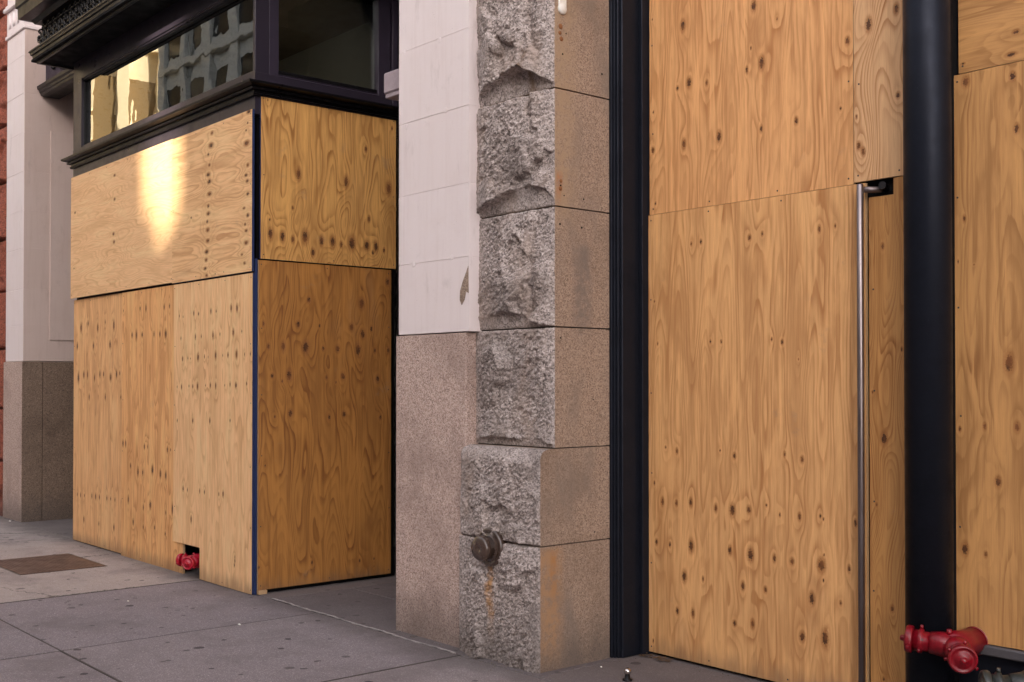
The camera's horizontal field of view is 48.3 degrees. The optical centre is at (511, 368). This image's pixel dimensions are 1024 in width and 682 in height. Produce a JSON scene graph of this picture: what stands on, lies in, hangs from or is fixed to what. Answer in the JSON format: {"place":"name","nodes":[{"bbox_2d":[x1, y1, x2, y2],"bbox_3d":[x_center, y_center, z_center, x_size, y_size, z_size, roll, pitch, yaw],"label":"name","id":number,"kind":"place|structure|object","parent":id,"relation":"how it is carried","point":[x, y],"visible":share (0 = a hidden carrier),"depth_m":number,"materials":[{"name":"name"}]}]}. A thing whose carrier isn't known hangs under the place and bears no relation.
{"place":"outdoors","nodes":[
{"label":"outdoors","id":0,"kind":"place"},
{"bbox_2d":[0,516,768,681],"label":"sidewalk","id":1,"kind":"structure","parent":0,"point":[313,647],"depth_m":6.86,"materials":[{"name":"concrete"}]},
{"bbox_2d":[0,0,7,515],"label":"red stone wall","id":2,"kind":"structure","parent":1,"relation":"on","point":[3,111],"depth_m":13.02,"materials":[{"name":"stone"}]},
{"bbox_2d":[3,0,76,521],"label":"pilaster","id":3,"kind":"object","parent":1,"relation":"on","point":[38,405],"visible":0.56,"depth_m":12.60,"materials":[{"name":"white paint"}]},
{"bbox_2d":[0,553,106,574],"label":"sidewalk hatch","id":4,"kind":"object","parent":1,"relation":"in","point":[42,564],"visible":0.97,"depth_m":9.46,"materials":[{"name":"metal"}]},
{"bbox_2d":[15,0,398,591],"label":"window bay","id":5,"kind":"object","parent":1,"relation":"on","point":[149,74],"depth_m":9.44,"materials":[{"name":"black metal"}]},
{"bbox_2d":[37,66,73,98],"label":"iron lintel","id":6,"kind":"structure","parent":5,"relation":"attached to","point":[58,83],"depth_m":12.28,"materials":[{"name":"purple paint"}]},
{"bbox_2d":[73,293,121,552],"bbox_3d":[-3.803,0.489,10.492,0.019,2.292,1.235,1,-1,-40],"label":"plywood sheet","id":7,"kind":"object","parent":5,"relation":"attached to","point":[97,435],"visible":1,"depth_m":10.47,"materials":[{"name":"brown wood"}]},
{"bbox_2d":[71,139,172,298],"bbox_3d":[-3.479,-1.258,10.084,0.019,1.158,2.321,1,-1,-40],"label":"plywood sheet","id":8,"kind":"object","parent":5,"relation":"attached to","point":[121,224],"visible":1,"depth_m":9.96,"materials":[{"name":"brown wood"}]},
{"bbox_2d":[121,283,184,573],"bbox_3d":[-3.008,0.485,9.535,0.019,2.306,1.263,1,-1,-40],"label":"plywood sheet","id":9,"kind":"object","parent":5,"relation":"attached to","point":[147,425],"visible":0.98,"depth_m":9.57,"materials":[{"name":"brown wood"}]},
{"bbox_2d":[176,553,199,569],"bbox_3d":[-2.349,1.495,8.976,0.573,0.120,0.272,1,-1,-40],"label":"fire hose outlet","id":10,"kind":"object","parent":5,"relation":"attached to","point":[186,561],"visible":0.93,"depth_m":8.79,"materials":[{"name":"red metal"}]},
{"bbox_2d":[172,109,254,283],"bbox_3d":[-2.289,-1.267,8.674,0.019,1.160,1.356,1,-1,-40],"label":"plywood sheet","id":11,"kind":"object","parent":5,"relation":"attached to","point":[212,200],"visible":1,"depth_m":8.61,"materials":[{"name":"brown wood"}]},
{"bbox_2d":[173,273,254,594],"bbox_3d":[-2.277,0.472,8.649,0.019,2.293,1.332,1,-1,-40],"label":"plywood sheet","id":12,"kind":"object","parent":5,"relation":"attached to","point":[213,420],"visible":1,"depth_m":8.57,"materials":[{"name":"brown wood"}]},
{"bbox_2d":[253,259,257,594],"bbox_3d":[-1.836,0.417,8.166,0.018,2.400,0.024,1,-1,-40],"label":"corner batten","id":13,"kind":"object","parent":5,"relation":"attached to","point":[255,450],"visible":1,"depth_m":8.15,"materials":[{"name":"blue paint"}]},
{"bbox_2d":[257,260,390,589],"bbox_3d":[-1.383,0.410,8.536,1.140,2.362,0.019,1,-1,-40],"label":"plywood sheet","id":14,"kind":"object","parent":5,"relation":"attached to","point":[324,425],"visible":1,"depth_m":8.50,"materials":[{"name":"brown wood"}]},
{"bbox_2d":[259,96,395,268],"bbox_3d":[-1.361,-1.373,8.570,1.170,1.186,0.019,1,-1,-40],"label":"plywood sheet","id":15,"kind":"object","parent":5,"relation":"attached to","point":[327,185],"visible":1,"depth_m":8.54,"materials":[{"name":"brown wood"}]},
{"bbox_2d":[0,517,460,681],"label":"joint filler","id":16,"kind":"object","parent":1,"relation":"on","point":[94,668],"visible":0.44,"depth_m":6.48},
{"bbox_2d":[257,589,266,594],"bbox_3d":[-1.790,1.604,8.173,0.070,0.030,0.030,1,-1,-40],"label":"wood block","id":17,"kind":"object","parent":1,"relation":"on","point":[260,592],"depth_m":8.15,"materials":[{"name":"brown wood"}]},
{"bbox_2d":[272,598,454,652],"bbox_3d":[-1.002,1.602,7.186,0.030,0.011,2.121,1,-1,-40],"label":"joint sealant","id":18,"kind":"object","parent":1,"relation":"on","point":[440,648],"visible":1,"depth_m":7.06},
{"bbox_2d":[397,0,409,335],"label":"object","id":19,"kind":"structure","parent":1,"relation":"on","point":[398,197],"depth_m":8.93,"materials":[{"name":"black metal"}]},
{"bbox_2d":[86,548,748,679],"bbox_3d":[-1.356,1.606,7.647,7.938,0.006,0.842,-1,-1,42],"label":"grit","id":20,"kind":"object","parent":1,"relation":"on","point":[483,659],"visible":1,"depth_m":6.17,"materials":[{"name":"grey gravel"}]},
{"bbox_2d":[396,0,481,647],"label":"painted pilaster","id":21,"kind":"object","parent":1,"relation":"on","point":[439,216],"visible":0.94,"depth_m":6.71,"materials":[{"name":"white paint"}]},
{"bbox_2d":[384,69,398,100],"bbox_3d":[-0.686,-1.777,7.157,0.150,0.160,0.209,1,-1,-40],"label":"wall bracket","id":22,"kind":"object","parent":21,"relation":"attached to","point":[391,85],"depth_m":7.13,"materials":[{"name":"grey stone"}]},
{"bbox_2d":[459,0,609,672],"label":"granite pier","id":23,"kind":"structure","parent":1,"relation":"on","point":[534,490],"depth_m":6.17,"materials":[{"name":"grey stone"}]},
{"bbox_2d":[471,528,508,566],"bbox_3d":[-0.129,0.973,6.200,0.142,0.212,0.212,1,-1,-40],"label":"pipe outlet","id":24,"kind":"object","parent":23,"relation":"attached to","point":[487,548],"visible":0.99,"depth_m":6.15,"materials":[{"name":"brown paint"}]},
{"bbox_2d":[622,668,632,681],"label":"pipe stub","id":25,"kind":"object","parent":1,"relation":"on","point":[627,673],"visible":1,"depth_m":5.78,"materials":[{"name":"silver metal"}]},
{"bbox_2d":[605,0,653,657],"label":"steel jamb","id":26,"kind":"object","parent":1,"relation":"on","point":[629,155],"visible":0.89,"depth_m":6.32,"materials":[{"name":"black metal"}]},
{"bbox_2d":[654,176,899,681],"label":"boarded door","id":27,"kind":"structure","parent":26,"relation":"attached to","point":[879,187],"depth_m":5.28,"materials":[{"name":"metal"}]},
{"bbox_2d":[649,0,855,214],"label":"plywood sheet","id":28,"kind":"object","parent":27,"relation":"attached to","point":[751,99],"visible":1,"depth_m":5.87,"materials":[{"name":"brown wood"}]},
{"bbox_2d":[640,654,671,661],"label":"leaf litter","id":29,"kind":"object","parent":1,"relation":"on","point":[659,657],"visible":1,"depth_m":6.24,"materials":[{"name":"brown plant"}]},
{"bbox_2d":[648,183,869,681],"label":"plywood sheet","id":30,"kind":"object","parent":1,"relation":"on","point":[753,518],"visible":0.95,"depth_m":5.79,"materials":[{"name":"brown wood"}]},
{"bbox_2d":[902,0,959,681],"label":"steel column","id":31,"kind":"structure","parent":1,"relation":"on","point":[930,52],"depth_m":4.93,"materials":[{"name":"black metal"}]},
{"bbox_2d":[853,0,902,182],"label":"plywood sheet","id":32,"kind":"object","parent":31,"relation":"attached to","point":[878,92],"visible":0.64,"depth_m":5.29,"materials":[{"name":"brown wood"}]},
{"bbox_2d":[869,176,904,681],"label":"plywood sheet","id":33,"kind":"object","parent":31,"relation":"attached to","point":[887,476],"visible":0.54,"depth_m":5.25,"materials":[{"name":"brown wood"}]},
{"bbox_2d":[959,644,1023,681],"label":"storefront base","id":34,"kind":"object","parent":1,"relation":"on","point":[993,658],"depth_m":4.83,"materials":[{"name":"black metal"}]},
{"bbox_2d":[954,60,1023,649],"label":"plywood sheet","id":35,"kind":"object","parent":34,"relation":"attached to","point":[989,220],"visible":0.98,"depth_m":4.87,"materials":[{"name":"brown wood"}]},
{"bbox_2d":[900,625,989,673],"bbox_3d":[1.849,1.168,4.824,0.357,0.150,0.363,1,-1,-40],"label":"fire hose outlet","id":36,"kind":"object","parent":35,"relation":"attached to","point":[960,650],"visible":1,"depth_m":4.80,"materials":[{"name":"red metal"}]},
{"bbox_2d":[958,0,1023,73],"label":"plywood sheet","id":37,"kind":"object","parent":34,"relation":"attached to","point":[990,33],"visible":1,"depth_m":4.90,"materials":[{"name":"brown wood"}]},
{"bbox_2d":[978,668,1023,681],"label":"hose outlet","id":38,"kind":"object","parent":34,"relation":"attached to","point":[987,676],"visible":1,"depth_m":4.46,"materials":[{"name":"grey metal"}]}
]}

